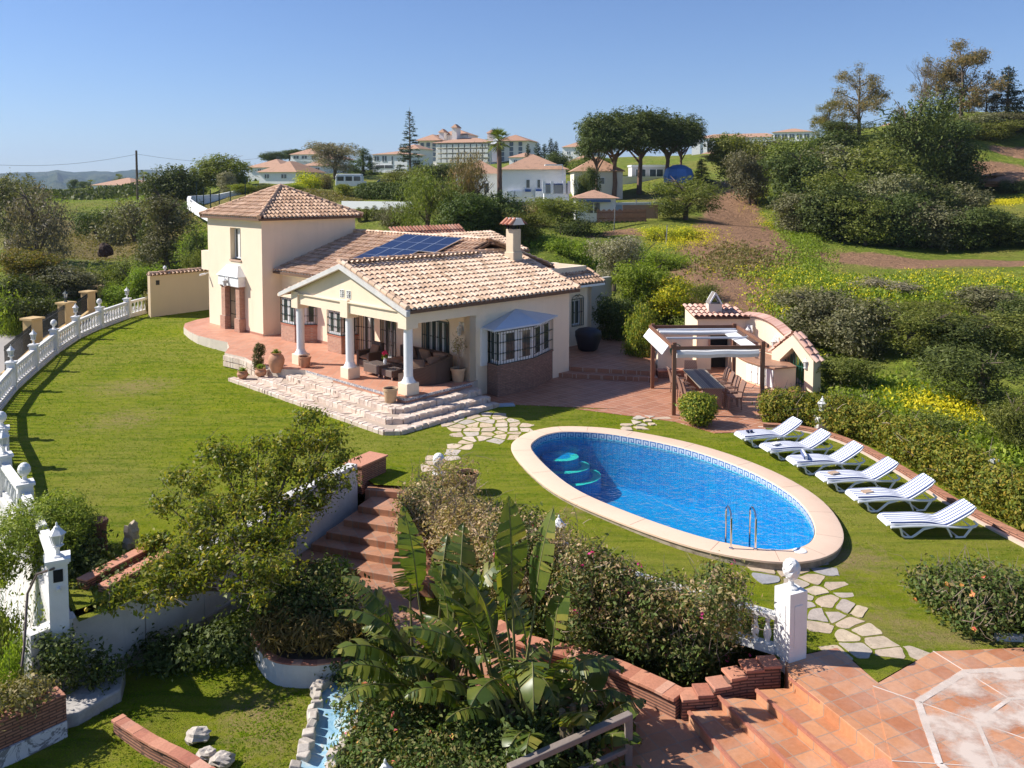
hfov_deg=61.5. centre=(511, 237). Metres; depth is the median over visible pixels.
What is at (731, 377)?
dining chair
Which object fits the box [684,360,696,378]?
dining chair
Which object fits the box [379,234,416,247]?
solar panel
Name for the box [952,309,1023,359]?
tree
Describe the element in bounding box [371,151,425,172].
modern house
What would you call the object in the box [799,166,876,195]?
tree
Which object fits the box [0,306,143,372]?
driveway
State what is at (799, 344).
gateway
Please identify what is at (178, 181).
tree
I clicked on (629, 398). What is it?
patio
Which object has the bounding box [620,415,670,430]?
stone path
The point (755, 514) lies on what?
pool ladder
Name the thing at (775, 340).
wall lantern
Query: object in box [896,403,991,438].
shrub
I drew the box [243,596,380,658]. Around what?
grass tuft
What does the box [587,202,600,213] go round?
window
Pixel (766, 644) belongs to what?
balustrade
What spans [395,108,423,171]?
conifer
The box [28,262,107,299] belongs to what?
shrub
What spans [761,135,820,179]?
tree
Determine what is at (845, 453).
sun lounger
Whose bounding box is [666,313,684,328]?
shrub
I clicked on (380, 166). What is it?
window
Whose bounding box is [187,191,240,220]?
stepped wall
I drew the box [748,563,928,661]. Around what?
stone path
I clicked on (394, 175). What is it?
tree
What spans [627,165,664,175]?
pavilion
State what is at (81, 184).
shrub
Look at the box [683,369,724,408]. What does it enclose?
dining table
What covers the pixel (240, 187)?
shrub
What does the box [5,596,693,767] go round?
lawn
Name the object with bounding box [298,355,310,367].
clay pot
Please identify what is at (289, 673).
round planter
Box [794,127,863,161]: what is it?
tree
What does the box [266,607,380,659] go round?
planter soil
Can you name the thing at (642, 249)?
shrub
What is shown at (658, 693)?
planter wall
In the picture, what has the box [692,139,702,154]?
white tower
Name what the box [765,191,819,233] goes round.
tree
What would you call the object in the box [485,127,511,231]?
palm tree
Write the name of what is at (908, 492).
sun lounger
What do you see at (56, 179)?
hills
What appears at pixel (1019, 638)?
bed edging
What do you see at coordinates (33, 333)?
lantern
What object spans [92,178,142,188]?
tiled house
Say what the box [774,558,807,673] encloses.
finial pillar
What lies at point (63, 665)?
shrub
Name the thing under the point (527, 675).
giant strelitzia
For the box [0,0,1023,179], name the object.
sky
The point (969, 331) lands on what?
tree
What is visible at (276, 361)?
clay pot
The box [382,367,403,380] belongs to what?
coffee table
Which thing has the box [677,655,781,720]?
planter wall
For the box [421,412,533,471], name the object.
stone path
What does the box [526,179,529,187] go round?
window
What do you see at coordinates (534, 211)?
shrub
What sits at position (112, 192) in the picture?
scrub
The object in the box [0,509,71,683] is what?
retaining wall
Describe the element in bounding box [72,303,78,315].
lantern
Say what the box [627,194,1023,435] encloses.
wildflowers
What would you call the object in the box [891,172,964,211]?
tree
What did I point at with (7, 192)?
olive tree
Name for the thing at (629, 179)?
terrace wall
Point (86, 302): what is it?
ochre wall
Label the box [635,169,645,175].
window
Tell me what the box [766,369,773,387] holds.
cabinet door
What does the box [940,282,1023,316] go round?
shrub
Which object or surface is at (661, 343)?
pergola
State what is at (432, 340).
door
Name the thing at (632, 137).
umbrella pine
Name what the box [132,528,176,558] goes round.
shrub
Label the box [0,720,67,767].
plaster wall
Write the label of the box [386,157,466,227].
pepper tree
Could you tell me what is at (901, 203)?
tree
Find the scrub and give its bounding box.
[18,176,257,200]
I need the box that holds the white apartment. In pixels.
[771,129,813,143]
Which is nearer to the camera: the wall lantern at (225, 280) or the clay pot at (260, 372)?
the clay pot at (260, 372)
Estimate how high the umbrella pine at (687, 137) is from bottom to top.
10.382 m
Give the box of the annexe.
[569,190,617,221]
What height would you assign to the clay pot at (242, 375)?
0.300 m
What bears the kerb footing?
on the lawn at (893, 616)
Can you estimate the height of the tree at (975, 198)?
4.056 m
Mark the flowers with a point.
(385, 353)
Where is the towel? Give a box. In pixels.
[800,449,807,459]
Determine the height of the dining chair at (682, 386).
0.971 m
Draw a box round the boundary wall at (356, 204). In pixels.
[341,201,410,208]
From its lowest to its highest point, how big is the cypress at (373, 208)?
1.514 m
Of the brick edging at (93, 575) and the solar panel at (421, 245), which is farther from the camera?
the solar panel at (421, 245)
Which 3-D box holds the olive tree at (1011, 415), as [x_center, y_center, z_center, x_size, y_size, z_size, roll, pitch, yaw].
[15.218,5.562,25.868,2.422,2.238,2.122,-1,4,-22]
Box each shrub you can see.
[0,272,60,301]
[0,277,30,337]
[0,292,67,331]
[0,580,45,675]
[0,624,26,704]
[0,664,60,730]
[7,616,130,696]
[12,525,144,610]
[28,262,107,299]
[66,179,78,188]
[68,204,118,239]
[75,181,89,188]
[79,190,160,244]
[82,273,108,286]
[85,253,148,292]
[97,279,147,302]
[117,605,287,681]
[120,261,174,297]
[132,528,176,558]
[136,196,202,220]
[142,291,147,312]
[176,245,202,268]
[180,217,207,264]
[216,170,238,192]
[225,183,257,193]
[225,552,379,651]
[253,185,273,189]
[287,183,309,189]
[291,169,325,188]
[310,171,336,189]
[314,614,407,687]
[319,646,539,767]
[335,184,352,195]
[434,673,642,767]
[518,196,551,227]
[538,235,598,259]
[549,214,616,236]
[572,168,590,195]
[584,165,601,191]
[591,292,643,341]
[601,238,656,255]
[610,259,674,315]
[621,298,663,358]
[630,247,693,271]
[635,224,702,241]
[642,274,703,320]
[648,181,684,194]
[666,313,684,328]
[673,390,720,427]
[685,278,724,304]
[764,283,817,306]
[816,353,888,389]
[818,379,888,409]
[837,275,929,294]
[888,299,969,329]
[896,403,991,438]
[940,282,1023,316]
[970,119,1023,142]
[995,178,1023,193]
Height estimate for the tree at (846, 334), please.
3.075 m
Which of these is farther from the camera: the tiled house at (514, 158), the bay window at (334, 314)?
the tiled house at (514, 158)
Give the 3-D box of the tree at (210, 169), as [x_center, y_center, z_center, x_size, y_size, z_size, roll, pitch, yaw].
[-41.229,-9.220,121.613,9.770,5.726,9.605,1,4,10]
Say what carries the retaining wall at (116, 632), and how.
on the lawn at (429, 606)
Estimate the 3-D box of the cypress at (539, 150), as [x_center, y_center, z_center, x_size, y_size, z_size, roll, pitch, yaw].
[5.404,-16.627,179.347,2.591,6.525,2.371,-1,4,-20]
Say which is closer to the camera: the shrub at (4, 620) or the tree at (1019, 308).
the shrub at (4, 620)
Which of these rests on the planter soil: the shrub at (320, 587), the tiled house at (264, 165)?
the shrub at (320, 587)
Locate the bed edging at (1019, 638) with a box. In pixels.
[994,633,1023,641]
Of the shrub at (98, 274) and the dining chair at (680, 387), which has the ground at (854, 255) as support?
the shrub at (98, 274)
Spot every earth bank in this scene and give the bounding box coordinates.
[978,171,1023,184]
[984,174,1023,187]
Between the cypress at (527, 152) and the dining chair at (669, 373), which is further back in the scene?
the cypress at (527, 152)
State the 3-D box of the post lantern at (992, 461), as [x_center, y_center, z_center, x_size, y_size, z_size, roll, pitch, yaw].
[11.687,5.590,20.880,0.299,0.422,0.259,0,4,0]
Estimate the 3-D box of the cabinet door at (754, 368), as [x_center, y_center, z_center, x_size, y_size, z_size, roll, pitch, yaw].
[9.369,5.266,33.151,0.030,0.660,0.327,-1,4,-20]
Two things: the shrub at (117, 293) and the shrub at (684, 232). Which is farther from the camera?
the shrub at (684, 232)
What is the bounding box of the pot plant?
[256,364,265,368]
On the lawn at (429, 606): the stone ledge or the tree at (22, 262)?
the stone ledge
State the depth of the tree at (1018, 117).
118.97 m
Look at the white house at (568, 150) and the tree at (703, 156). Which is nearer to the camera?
the tree at (703, 156)
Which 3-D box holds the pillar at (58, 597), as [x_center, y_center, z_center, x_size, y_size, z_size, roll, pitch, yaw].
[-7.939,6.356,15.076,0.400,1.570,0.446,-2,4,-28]
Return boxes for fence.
[196,179,245,207]
[597,209,645,222]
[613,199,667,241]
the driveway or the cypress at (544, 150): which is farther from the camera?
the cypress at (544, 150)
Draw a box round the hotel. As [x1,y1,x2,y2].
[416,124,539,165]
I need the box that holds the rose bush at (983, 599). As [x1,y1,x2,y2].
[890,543,1023,647]
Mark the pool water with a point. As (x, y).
(662, 482)
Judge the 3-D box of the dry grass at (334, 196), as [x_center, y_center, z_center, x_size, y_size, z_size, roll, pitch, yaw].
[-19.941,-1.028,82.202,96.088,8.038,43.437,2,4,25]
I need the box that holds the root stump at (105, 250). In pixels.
[97,243,113,257]
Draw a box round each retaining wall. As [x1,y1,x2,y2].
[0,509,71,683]
[23,463,357,697]
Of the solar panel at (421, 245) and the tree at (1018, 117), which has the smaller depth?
the solar panel at (421, 245)
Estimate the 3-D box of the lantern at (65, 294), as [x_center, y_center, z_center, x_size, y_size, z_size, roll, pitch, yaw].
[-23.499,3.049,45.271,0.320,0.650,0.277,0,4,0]
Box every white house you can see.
[287,161,310,164]
[562,142,580,159]
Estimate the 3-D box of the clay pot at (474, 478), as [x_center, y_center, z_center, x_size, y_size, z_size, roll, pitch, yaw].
[-1.119,6.141,21.635,0.562,0.500,0.562,0,4,0]
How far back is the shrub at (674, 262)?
59.34 m
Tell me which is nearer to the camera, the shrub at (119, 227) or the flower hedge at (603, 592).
the flower hedge at (603, 592)
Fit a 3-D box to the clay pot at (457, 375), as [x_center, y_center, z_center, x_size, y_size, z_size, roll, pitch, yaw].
[-1.955,4.957,31.152,0.562,0.500,0.562,0,4,0]
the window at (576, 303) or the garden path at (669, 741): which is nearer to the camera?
the garden path at (669, 741)
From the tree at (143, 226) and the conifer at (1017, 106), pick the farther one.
the conifer at (1017, 106)
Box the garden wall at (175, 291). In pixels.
[146,267,208,316]
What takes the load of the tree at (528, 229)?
on the ground at (854, 255)
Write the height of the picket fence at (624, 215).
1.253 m
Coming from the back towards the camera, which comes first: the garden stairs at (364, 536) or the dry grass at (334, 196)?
the dry grass at (334, 196)
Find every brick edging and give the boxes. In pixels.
[77,546,164,589]
[98,547,168,593]
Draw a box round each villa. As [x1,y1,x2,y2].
[184,184,611,403]
[491,138,570,207]
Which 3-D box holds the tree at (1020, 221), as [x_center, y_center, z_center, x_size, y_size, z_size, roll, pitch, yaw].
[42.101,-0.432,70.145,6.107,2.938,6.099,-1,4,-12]
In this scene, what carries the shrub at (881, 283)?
on the ground at (854, 255)
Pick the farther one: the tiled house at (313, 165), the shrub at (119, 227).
the tiled house at (313, 165)
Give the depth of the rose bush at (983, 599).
15.23 m
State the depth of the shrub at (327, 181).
113.14 m
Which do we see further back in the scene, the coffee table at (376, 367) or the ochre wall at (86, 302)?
the ochre wall at (86, 302)
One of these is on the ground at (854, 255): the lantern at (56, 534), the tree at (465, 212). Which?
the tree at (465, 212)
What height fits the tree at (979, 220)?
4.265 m
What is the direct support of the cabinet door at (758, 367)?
in the outdoor kitchen
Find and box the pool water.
[536,437,811,549]
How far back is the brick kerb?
21.43 m
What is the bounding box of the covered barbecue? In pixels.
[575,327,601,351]
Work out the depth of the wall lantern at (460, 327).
31.64 m
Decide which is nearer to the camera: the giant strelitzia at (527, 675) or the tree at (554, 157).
the giant strelitzia at (527, 675)
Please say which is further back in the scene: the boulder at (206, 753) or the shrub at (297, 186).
the shrub at (297, 186)
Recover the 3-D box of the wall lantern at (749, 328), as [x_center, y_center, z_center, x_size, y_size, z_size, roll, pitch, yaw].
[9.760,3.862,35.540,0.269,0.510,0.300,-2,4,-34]
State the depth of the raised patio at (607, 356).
36.17 m
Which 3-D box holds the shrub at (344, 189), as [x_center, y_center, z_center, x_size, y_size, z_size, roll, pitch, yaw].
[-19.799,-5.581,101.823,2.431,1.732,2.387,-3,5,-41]
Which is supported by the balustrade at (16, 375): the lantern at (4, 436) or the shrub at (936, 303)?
the lantern at (4, 436)
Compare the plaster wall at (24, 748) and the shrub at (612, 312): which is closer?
the plaster wall at (24, 748)
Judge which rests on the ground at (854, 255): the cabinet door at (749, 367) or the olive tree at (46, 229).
the olive tree at (46, 229)
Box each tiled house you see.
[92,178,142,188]
[248,159,286,181]
[258,161,326,183]
[305,162,340,173]
[320,155,354,172]
[399,144,432,167]
[509,153,532,164]
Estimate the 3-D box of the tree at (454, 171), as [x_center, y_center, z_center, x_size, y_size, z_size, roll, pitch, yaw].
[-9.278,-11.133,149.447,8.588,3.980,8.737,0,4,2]
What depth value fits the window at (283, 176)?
147.90 m
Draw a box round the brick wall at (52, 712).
[0,686,66,749]
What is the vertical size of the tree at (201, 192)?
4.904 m
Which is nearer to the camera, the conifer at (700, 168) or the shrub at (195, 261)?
the shrub at (195, 261)
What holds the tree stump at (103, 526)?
on the lawn at (893, 616)
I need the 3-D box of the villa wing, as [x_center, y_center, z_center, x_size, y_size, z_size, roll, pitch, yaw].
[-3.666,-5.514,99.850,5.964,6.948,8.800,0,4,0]
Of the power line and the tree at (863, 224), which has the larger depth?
the power line
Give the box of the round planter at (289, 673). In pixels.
[248,627,391,687]
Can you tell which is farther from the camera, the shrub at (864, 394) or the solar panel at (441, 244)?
the solar panel at (441, 244)
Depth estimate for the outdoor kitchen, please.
35.53 m
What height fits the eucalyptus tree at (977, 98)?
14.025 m
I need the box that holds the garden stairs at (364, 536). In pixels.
[293,483,445,597]
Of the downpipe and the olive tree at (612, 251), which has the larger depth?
the olive tree at (612, 251)
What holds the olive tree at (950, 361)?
on the ground at (854, 255)
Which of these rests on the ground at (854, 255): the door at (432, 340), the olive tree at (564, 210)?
the olive tree at (564, 210)
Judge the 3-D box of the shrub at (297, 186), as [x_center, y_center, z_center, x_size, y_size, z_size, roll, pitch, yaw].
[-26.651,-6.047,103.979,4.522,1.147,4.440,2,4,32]
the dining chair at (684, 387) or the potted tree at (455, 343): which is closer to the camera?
the dining chair at (684, 387)
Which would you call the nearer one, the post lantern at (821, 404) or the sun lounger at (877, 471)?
the sun lounger at (877, 471)
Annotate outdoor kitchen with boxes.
[683,291,796,389]
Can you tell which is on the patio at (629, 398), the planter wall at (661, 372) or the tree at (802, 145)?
the planter wall at (661, 372)
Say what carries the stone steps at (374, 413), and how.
on the lawn at (893, 616)
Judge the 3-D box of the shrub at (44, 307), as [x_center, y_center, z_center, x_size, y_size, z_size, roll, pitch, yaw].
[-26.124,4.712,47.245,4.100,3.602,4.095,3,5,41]
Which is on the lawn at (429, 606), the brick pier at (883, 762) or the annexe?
the brick pier at (883, 762)
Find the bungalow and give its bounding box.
[289,148,330,162]
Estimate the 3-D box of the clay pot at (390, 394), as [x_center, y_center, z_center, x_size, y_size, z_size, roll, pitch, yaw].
[-4.069,5.262,28.795,0.520,0.480,0.520,0,4,0]
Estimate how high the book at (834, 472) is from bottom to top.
0.032 m
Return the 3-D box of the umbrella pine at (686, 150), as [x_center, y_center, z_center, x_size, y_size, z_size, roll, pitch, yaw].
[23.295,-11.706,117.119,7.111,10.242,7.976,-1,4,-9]
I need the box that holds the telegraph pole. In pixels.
[135,150,138,199]
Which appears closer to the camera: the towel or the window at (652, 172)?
the towel
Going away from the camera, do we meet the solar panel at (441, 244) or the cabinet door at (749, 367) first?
the cabinet door at (749, 367)
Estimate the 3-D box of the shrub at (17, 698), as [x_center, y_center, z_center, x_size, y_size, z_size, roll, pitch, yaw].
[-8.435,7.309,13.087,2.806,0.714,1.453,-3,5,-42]
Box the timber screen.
[623,205,657,218]
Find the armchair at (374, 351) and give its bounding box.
[357,341,384,366]
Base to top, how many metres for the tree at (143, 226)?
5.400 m
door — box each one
[364,316,373,348]
[384,320,394,357]
[427,321,447,352]
[746,363,751,381]
[752,365,757,383]
[758,367,765,383]
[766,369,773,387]
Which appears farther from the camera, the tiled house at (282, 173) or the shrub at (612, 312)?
the tiled house at (282, 173)
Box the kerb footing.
[758,426,1023,547]
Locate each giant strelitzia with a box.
[331,506,498,724]
[401,496,627,757]
[511,657,645,767]
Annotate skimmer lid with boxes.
[793,548,806,553]
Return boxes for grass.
[1,187,824,281]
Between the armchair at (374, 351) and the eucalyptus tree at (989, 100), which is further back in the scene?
the eucalyptus tree at (989, 100)
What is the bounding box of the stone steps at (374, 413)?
[223,355,499,435]
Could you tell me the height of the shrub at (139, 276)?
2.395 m
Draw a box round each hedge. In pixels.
[352,181,415,201]
[389,448,590,608]
[464,496,775,684]
[752,380,1023,531]
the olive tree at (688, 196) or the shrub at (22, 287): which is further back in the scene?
the olive tree at (688, 196)
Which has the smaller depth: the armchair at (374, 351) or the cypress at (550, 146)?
the armchair at (374, 351)
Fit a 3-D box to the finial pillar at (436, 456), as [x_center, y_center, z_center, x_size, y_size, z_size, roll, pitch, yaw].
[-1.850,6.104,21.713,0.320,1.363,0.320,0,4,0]
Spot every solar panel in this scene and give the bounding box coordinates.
[355,247,388,257]
[373,248,403,256]
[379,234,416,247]
[392,249,418,255]
[393,235,431,248]
[407,236,445,251]
[420,237,462,252]
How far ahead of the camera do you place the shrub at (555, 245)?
59.44 m
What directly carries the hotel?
on the ground at (854, 255)
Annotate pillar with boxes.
[44,550,70,646]
[432,453,444,481]
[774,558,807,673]
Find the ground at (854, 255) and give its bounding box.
[0,111,1023,688]
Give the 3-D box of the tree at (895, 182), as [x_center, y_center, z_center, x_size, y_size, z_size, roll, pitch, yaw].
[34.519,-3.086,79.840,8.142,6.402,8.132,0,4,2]
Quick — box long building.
[703,133,772,152]
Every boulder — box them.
[122,520,139,549]
[185,726,211,745]
[196,745,216,761]
[208,750,235,767]
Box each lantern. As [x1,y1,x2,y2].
[0,428,9,454]
[6,344,14,361]
[29,329,36,344]
[47,522,65,557]
[63,290,67,301]
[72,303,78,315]
[124,287,129,297]
[222,276,228,286]
[380,759,392,767]
[456,322,463,335]
[550,515,567,570]
[746,325,752,337]
[771,336,778,347]
[803,358,807,369]
[813,396,830,430]
[987,458,999,469]
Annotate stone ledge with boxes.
[50,663,125,728]
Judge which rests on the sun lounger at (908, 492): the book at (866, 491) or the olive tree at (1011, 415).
the book at (866, 491)
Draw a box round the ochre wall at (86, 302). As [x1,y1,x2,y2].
[0,284,105,375]
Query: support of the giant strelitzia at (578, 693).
on the lawn at (429, 606)
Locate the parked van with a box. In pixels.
[335,174,366,185]
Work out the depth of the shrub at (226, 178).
111.13 m
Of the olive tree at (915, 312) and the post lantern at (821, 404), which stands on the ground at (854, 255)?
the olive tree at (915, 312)
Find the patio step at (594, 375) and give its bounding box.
[559,370,657,381]
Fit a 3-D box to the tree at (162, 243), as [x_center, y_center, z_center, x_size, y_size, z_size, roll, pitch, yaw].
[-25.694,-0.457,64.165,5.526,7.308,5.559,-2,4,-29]
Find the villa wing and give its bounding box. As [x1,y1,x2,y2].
[452,161,496,201]
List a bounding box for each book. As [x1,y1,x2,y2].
[828,470,839,474]
[861,489,873,493]
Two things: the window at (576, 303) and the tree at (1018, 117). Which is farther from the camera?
the tree at (1018, 117)
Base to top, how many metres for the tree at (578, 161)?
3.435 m
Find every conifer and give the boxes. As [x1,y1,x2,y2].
[252,343,266,371]
[340,148,382,175]
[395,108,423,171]
[694,158,713,184]
[982,66,1023,113]
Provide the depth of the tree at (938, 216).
71.37 m
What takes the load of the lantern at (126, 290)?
on the balustrade at (16, 375)
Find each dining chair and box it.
[666,366,684,391]
[671,370,689,399]
[676,375,694,399]
[680,379,696,395]
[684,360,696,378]
[712,366,730,381]
[717,371,734,399]
[721,375,741,404]
[725,379,746,409]
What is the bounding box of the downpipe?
[20,567,54,666]
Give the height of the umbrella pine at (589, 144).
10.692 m
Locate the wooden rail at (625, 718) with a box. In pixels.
[507,711,632,767]
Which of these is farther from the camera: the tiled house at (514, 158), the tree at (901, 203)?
the tiled house at (514, 158)
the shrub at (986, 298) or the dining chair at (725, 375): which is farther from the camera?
the shrub at (986, 298)
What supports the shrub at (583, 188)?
on the ground at (854, 255)
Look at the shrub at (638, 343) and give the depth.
36.93 m
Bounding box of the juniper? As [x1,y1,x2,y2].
[0,486,111,592]
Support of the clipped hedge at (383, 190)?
on the ground at (854, 255)
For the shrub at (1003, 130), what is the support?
on the ground at (854, 255)
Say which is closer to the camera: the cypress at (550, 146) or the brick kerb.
the brick kerb
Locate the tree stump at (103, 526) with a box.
[87,516,108,552]
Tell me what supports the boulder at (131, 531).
on the lawn at (893, 616)
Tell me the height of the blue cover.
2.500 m
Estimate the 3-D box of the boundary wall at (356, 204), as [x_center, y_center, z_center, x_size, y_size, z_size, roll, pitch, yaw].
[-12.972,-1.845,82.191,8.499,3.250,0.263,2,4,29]
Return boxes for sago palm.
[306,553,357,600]
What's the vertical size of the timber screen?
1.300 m
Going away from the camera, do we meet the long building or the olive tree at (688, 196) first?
the olive tree at (688, 196)
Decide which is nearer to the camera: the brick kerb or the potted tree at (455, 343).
the brick kerb
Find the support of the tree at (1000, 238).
on the ground at (854, 255)
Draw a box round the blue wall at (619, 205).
[616,202,663,215]
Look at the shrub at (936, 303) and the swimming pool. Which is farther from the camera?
the shrub at (936, 303)
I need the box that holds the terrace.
[873,648,1023,767]
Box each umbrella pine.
[572,107,661,196]
[574,118,623,189]
[604,105,683,193]
[648,113,707,184]
[659,114,709,164]
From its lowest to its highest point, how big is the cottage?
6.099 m
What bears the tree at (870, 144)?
on the ground at (854, 255)
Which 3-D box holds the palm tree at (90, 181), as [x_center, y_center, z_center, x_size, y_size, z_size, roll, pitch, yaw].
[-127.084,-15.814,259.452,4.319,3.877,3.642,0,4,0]
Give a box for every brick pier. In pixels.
[343,451,387,493]
[848,757,893,767]
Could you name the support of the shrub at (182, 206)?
on the ground at (854, 255)
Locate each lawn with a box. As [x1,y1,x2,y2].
[1,310,1023,681]
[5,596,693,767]
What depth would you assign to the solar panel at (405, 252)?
37.37 m
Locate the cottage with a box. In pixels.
[568,157,624,198]
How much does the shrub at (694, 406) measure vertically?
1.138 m
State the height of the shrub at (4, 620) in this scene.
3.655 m
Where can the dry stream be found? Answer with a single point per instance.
(318, 731)
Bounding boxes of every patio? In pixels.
[483,367,809,432]
[569,328,655,374]
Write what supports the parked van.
on the ground at (854, 255)
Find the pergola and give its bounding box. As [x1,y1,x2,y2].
[643,323,768,414]
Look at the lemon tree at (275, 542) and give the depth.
17.15 m
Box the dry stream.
[289,662,390,767]
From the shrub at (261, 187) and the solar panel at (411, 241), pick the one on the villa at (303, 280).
the solar panel at (411, 241)
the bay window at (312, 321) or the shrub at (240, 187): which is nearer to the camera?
the bay window at (312, 321)
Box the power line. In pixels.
[11,154,258,165]
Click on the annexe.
(600, 201)
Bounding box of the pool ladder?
[725,505,757,549]
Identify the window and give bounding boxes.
[235,228,240,258]
[281,174,286,178]
[282,297,314,324]
[328,310,356,334]
[376,165,392,168]
[382,156,386,161]
[490,322,547,364]
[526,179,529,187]
[537,179,540,187]
[573,299,579,324]
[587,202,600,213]
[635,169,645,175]
[649,169,662,175]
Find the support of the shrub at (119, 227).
on the ground at (854, 255)
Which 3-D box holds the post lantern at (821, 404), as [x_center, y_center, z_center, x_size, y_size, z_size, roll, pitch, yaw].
[9.697,5.803,26.904,0.400,1.730,0.400,0,4,0]
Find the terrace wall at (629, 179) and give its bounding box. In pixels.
[623,176,662,183]
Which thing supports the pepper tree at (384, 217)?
on the ground at (854, 255)
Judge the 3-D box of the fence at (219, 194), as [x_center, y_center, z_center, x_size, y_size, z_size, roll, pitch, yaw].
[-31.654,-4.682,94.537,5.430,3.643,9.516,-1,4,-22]
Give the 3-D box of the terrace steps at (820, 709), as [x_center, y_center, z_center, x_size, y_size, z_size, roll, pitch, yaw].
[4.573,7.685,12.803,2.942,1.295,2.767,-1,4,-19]
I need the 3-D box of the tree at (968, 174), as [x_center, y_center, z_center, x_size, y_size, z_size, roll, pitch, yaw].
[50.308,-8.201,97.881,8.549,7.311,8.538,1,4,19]
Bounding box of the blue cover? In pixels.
[663,164,693,183]
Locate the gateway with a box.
[768,331,823,391]
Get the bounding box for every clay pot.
[237,370,247,378]
[255,367,266,376]
[268,352,284,372]
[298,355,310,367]
[383,386,397,402]
[450,366,465,382]
[457,468,477,492]
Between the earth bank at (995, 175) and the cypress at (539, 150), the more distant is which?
the cypress at (539, 150)
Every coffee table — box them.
[364,360,391,377]
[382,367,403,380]
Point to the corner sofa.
(431, 367)
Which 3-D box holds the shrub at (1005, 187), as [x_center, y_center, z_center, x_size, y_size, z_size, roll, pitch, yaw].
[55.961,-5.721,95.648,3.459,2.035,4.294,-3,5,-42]
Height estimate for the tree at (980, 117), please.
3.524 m
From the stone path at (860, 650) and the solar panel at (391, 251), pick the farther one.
the solar panel at (391, 251)
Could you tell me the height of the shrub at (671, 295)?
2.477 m
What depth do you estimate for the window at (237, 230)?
42.39 m
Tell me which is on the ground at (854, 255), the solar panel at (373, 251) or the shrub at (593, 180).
the shrub at (593, 180)
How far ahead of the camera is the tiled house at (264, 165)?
174.09 m
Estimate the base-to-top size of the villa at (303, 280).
7.884 m
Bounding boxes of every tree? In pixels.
[0,172,53,251]
[0,180,79,265]
[0,245,69,288]
[84,403,362,619]
[85,179,95,188]
[130,183,201,269]
[131,218,162,269]
[134,163,206,205]
[184,153,258,190]
[185,172,213,194]
[257,151,288,161]
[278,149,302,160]
[302,141,364,178]
[368,199,424,230]
[377,168,427,189]
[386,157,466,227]
[408,162,455,185]
[428,189,501,231]
[435,144,494,230]
[447,162,464,180]
[449,331,467,368]
[473,190,533,233]
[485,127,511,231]
[497,210,550,242]
[523,196,596,233]
[539,151,572,174]
[564,155,610,170]
[583,234,646,291]
[644,174,732,219]
[699,155,724,159]
[701,131,765,182]
[719,148,774,205]
[742,134,793,181]
[755,148,836,210]
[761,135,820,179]
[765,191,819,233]
[767,286,856,350]
[788,140,882,193]
[790,179,883,241]
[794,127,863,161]
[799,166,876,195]
[807,62,908,133]
[809,96,852,137]
[813,294,911,359]
[817,119,880,143]
[820,141,923,181]
[821,192,905,245]
[852,299,959,356]
[856,171,934,214]
[857,190,944,247]
[859,137,928,159]
[865,82,974,183]
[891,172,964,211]
[899,200,974,251]
[901,338,1023,412]
[906,60,941,101]
[907,52,969,115]
[909,312,1008,357]
[924,119,992,141]
[924,134,995,190]
[930,38,1010,116]
[931,204,1017,251]
[932,181,995,213]
[950,110,1012,131]
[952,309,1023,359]
[968,81,1013,113]
[969,214,1023,246]
[971,390,1023,446]
[982,111,1023,134]
[989,215,1023,245]
[991,292,1023,324]
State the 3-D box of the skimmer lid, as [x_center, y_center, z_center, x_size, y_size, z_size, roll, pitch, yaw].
[5.979,6.493,17.859,0.280,0.018,0.280,0,4,0]
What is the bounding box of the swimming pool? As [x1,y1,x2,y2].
[511,426,843,569]
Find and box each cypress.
[355,207,363,221]
[362,206,370,220]
[370,205,378,220]
[524,143,530,156]
[533,142,542,157]
[541,144,548,158]
[548,138,553,153]
[554,143,558,153]
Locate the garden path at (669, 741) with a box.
[278,566,725,767]
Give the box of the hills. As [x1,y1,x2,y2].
[0,169,164,188]
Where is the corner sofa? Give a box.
[387,344,452,385]
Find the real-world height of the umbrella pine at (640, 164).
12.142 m
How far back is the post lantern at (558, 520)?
17.33 m
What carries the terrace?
on the lawn at (429, 606)
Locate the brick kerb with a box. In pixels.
[763,422,1023,541]
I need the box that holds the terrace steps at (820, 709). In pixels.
[687,648,890,767]
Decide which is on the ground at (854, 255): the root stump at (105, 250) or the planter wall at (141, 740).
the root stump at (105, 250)
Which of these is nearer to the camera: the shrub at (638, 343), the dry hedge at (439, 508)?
the dry hedge at (439, 508)
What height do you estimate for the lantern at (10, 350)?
0.650 m
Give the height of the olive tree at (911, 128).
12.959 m
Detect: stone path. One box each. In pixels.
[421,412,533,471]
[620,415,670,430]
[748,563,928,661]
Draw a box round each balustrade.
[0,297,146,631]
[611,565,775,654]
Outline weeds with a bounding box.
[8,181,1023,471]
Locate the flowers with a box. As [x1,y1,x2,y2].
[382,350,388,358]
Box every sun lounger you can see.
[734,416,803,447]
[759,428,832,459]
[786,441,865,474]
[815,457,900,491]
[845,473,937,512]
[877,499,978,537]
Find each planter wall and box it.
[111,714,214,767]
[492,619,684,718]
[656,368,683,377]
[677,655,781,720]
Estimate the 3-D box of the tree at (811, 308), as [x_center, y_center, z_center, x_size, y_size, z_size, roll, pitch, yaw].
[13.903,3.677,39.447,4.247,2.872,4.253,-1,4,-13]

